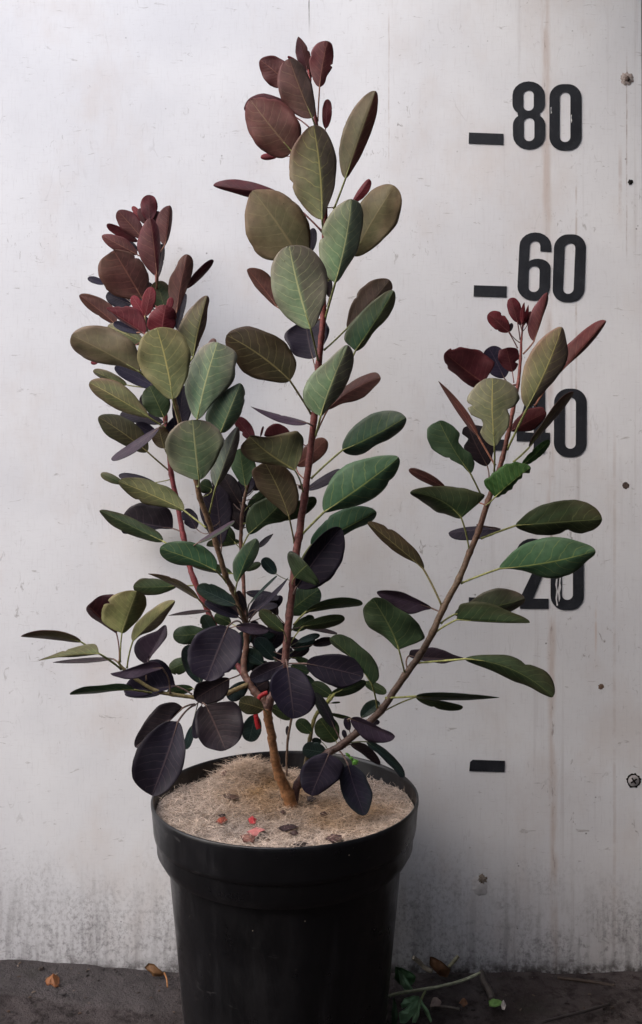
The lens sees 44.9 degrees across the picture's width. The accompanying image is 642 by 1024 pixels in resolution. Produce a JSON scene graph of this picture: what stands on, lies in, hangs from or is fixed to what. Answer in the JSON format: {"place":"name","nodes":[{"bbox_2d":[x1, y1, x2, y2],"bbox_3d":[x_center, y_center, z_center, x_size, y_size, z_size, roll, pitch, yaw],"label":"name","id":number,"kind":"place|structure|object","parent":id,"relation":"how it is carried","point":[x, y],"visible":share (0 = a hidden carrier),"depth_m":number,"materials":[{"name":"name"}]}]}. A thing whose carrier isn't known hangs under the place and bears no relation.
{"place":"outdoors","nodes":[
{"label":"outdoors","id":0,"kind":"place"},
{"bbox_2d":[0,960,641,1023],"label":"ground","id":1,"kind":"structure","parent":0,"point":[108,992],"depth_m":0.94,"materials":[{"name":"concrete"}]},
{"bbox_2d":[45,973,59,987],"bbox_3d":[-0.331,0.578,0.961,0.025,0.010,0.018,0,0,37],"label":"dry leaf","id":2,"kind":"object","parent":1,"relation":"on","point":[53,979],"visible":1,"depth_m":0.96,"materials":[{"name":"orange plant"}]},
{"bbox_2d":[145,963,167,987],"bbox_3d":[-0.202,0.580,0.977,0.041,0.018,0.016,0,0,34],"label":"dry leaf","id":3,"kind":"object","parent":1,"relation":"on","point":[153,969],"visible":1,"depth_m":0.98,"materials":[{"name":"orange plant"}]},
{"bbox_2d":[151,751,418,1023],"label":"plant pot","id":4,"kind":"object","parent":1,"relation":"on","point":[285,935],"visible":0.7,"depth_m":0.72,"materials":[{"name":"black plastic"}]},
{"bbox_2d":[156,754,413,847],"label":"potting soil","id":5,"kind":"structure","parent":4,"relation":"on","point":[196,809],"depth_m":0.82,"materials":[{"name":"beige soil"}]},
{"bbox_2d":[216,817,226,824],"bbox_3d":[-0.101,0.312,0.782,0.011,0.005,0.026,0,0,0],"label":"leaf scrap","id":6,"kind":"object","parent":5,"relation":"on","point":[221,819],"visible":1,"depth_m":0.78,"materials":[{"name":"red plant"}]},
{"bbox_2d":[223,793,239,799],"bbox_3d":[-0.101,0.313,0.856,0.024,0.004,0.014,0,0,40],"label":"leaf scrap","id":7,"kind":"object","parent":5,"relation":"on","point":[230,796],"visible":1,"depth_m":0.85,"materials":[{"name":"brown plant"}]},
{"bbox_2d":[240,834,254,841],"bbox_3d":[-0.070,0.308,0.733,0.014,0.004,0.022,0,0,0],"label":"leaf scrap","id":8,"kind":"object","parent":5,"relation":"on","point":[248,837],"visible":1,"depth_m":0.73,"materials":[{"name":"brown plant"}]},
{"bbox_2d":[248,816,255,823],"bbox_3d":[-0.070,0.312,0.786,0.009,0.004,0.020,0,0,0],"label":"leaf scrap","id":9,"kind":"object","parent":5,"relation":"on","point":[252,818],"visible":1,"depth_m":0.78,"materials":[{"name":"red plant"}]},
{"bbox_2d":[247,827,264,835],"bbox_3d":[-0.063,0.311,0.755,0.015,0.006,0.031,0,0,21],"label":"leaf scrap","id":10,"kind":"object","parent":5,"relation":"on","point":[256,830],"visible":1,"depth_m":0.75,"materials":[{"name":"pink plant"}]},
{"bbox_2d":[278,824,297,830],"bbox_3d":[-0.032,0.311,0.765,0.020,0.004,0.014,0,0,-44],"label":"leaf scrap","id":11,"kind":"object","parent":5,"relation":"on","point":[287,827],"visible":1,"depth_m":0.76,"materials":[{"name":"brown plant"}]},
{"bbox_2d":[290,830,299,835],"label":"leaf scrap","id":12,"kind":"object","parent":5,"relation":"on","point":[294,832],"visible":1,"depth_m":0.75,"materials":[{"name":"brown plant"}]},
{"bbox_2d":[293,841,308,846],"bbox_3d":[-0.019,0.307,0.718,0.011,0.006,0.016,0,0,29],"label":"leaf scrap","id":13,"kind":"object","parent":5,"relation":"on","point":[302,843],"visible":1,"depth_m":0.71,"materials":[{"name":"plant"}]},
{"bbox_2d":[307,796,315,801],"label":"leaf scrap","id":14,"kind":"object","parent":5,"relation":"on","point":[310,798],"visible":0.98,"depth_m":0.85,"materials":[{"name":"plant"}]},
{"bbox_2d":[21,37,605,815],"bbox_3d":[0.003,-0.096,0.839,0.603,0.836,0.263,0,0,0],"label":"smoke bush","id":15,"kind":"object","parent":5,"relation":"on","point":[295,287],"visible":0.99,"depth_m":0.81,"materials":[{"name":"green plant"}]},
{"bbox_2d":[253,691,267,729],"bbox_3d":[-0.063,0.206,0.807,0.015,0.040,0.005,0,0,0],"label":"plant tie","id":16,"kind":"object","parent":15,"relation":"attached to","point":[256,716],"visible":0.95,"depth_m":0.81,"materials":[{"name":"red plastic"}]},
{"bbox_2d":[325,834,341,842],"bbox_3d":[0.012,0.307,0.729,0.016,0.006,0.029,0,0,0],"label":"leaf scrap","id":17,"kind":"object","parent":5,"relation":"on","point":[333,838],"visible":1,"depth_m":0.72,"materials":[{"name":"brown plant"}]},
{"bbox_2d":[345,753,357,764],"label":"seedling","id":18,"kind":"object","parent":5,"relation":"on","point":[353,760],"visible":0.96,"depth_m":0.87,"materials":[{"name":"green plant"}]},
{"bbox_2d":[0,0,641,973],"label":"measuring board","id":19,"kind":"object","parent":1,"relation":"on","point":[502,152],"visible":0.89,"depth_m":1.00,"materials":[{"name":"paint"}]},
{"bbox_2d":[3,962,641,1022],"bbox_3d":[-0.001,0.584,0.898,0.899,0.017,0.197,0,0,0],"label":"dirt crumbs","id":20,"kind":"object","parent":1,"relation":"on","point":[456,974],"visible":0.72,"depth_m":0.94,"materials":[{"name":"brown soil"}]},
{"bbox_2d":[412,955,432,973],"bbox_3d":[0.129,0.574,0.986,0.027,0.019,0.008,0,0,14],"label":"twig","id":21,"kind":"object","parent":1,"relation":"on","point":[418,961],"visible":1,"depth_m":0.98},
{"bbox_2d":[388,967,479,1023],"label":"weed sprig","id":22,"kind":"object","parent":1,"relation":"on","point":[405,979],"visible":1,"depth_m":0.90,"materials":[{"name":"green plant"}]},
{"bbox_2d":[430,997,440,1006],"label":"dry leaf","id":23,"kind":"object","parent":1,"relation":"on","point":[436,1001],"visible":1,"depth_m":0.91,"materials":[{"name":"grey plant"}]},
{"bbox_2d":[429,956,450,976],"bbox_3d":[0.150,0.574,0.976,0.027,0.026,0.007,0,0,0],"label":"dry leaf","id":24,"kind":"object","parent":1,"relation":"on","point":[440,968],"visible":1,"depth_m":0.98,"materials":[{"name":"brown plant"}]},
{"bbox_2d":[430,1005,459,1010],"bbox_3d":[0.146,0.586,0.916,0.035,0.004,0.008,0,0,0],"label":"twig","id":25,"kind":"object","parent":1,"relation":"on","point":[445,1007],"visible":1,"depth_m":0.92,"materials":[{"name":"wood"}]},
{"bbox_2d":[448,955,459,967],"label":"twig","id":26,"kind":"object","parent":1,"relation":"on","point":[454,961],"visible":1,"depth_m":0.99,"materials":[{"name":"green plant"}]},
{"bbox_2d":[459,998,467,1006],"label":"dry leaf","id":27,"kind":"object","parent":1,"relation":"on","point":[463,1002],"visible":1,"depth_m":0.91,"materials":[{"name":"brown plant"}]},
{"bbox_2d":[479,970,494,1000],"bbox_3d":[0.204,0.585,0.959,0.011,0.009,0.054,0,0,0],"label":"twig","id":28,"kind":"object","parent":1,"relation":"on","point":[486,986],"visible":1,"depth_m":0.95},
{"bbox_2d":[489,999,501,1006],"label":"fallen leaf","id":29,"kind":"object","parent":1,"relation":"on","point":[494,1002],"visible":1,"depth_m":0.91,"materials":[{"name":"green plant"}]},
{"bbox_2d":[501,1000,505,1009],"bbox_3d":[0.214,0.577,0.910,0.005,0.009,0.009,0,0,0],"label":"pebble","id":30,"kind":"object","parent":1,"relation":"on","point":[503,1005],"visible":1,"depth_m":0.91,"materials":[{"name":"grey stone"}]},
{"bbox_2d":[538,1003,610,1023],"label":"twig","id":31,"kind":"object","parent":1,"relation":"on","point":[575,1013],"visible":1,"depth_m":0.90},
{"bbox_2d":[557,976,614,986],"bbox_3d":[0.335,0.594,0.982,0.070,0.005,0.006,0,0,15],"label":"twig","id":32,"kind":"object","parent":1,"relation":"on","point":[580,980],"visible":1,"depth_m":0.98,"materials":[{"name":"brown wood"}]},
{"bbox_2d":[641,0,641,50],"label":"wall","id":33,"kind":"structure","parent":1,"relation":"on","point":[641,25],"depth_m":1.06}
]}

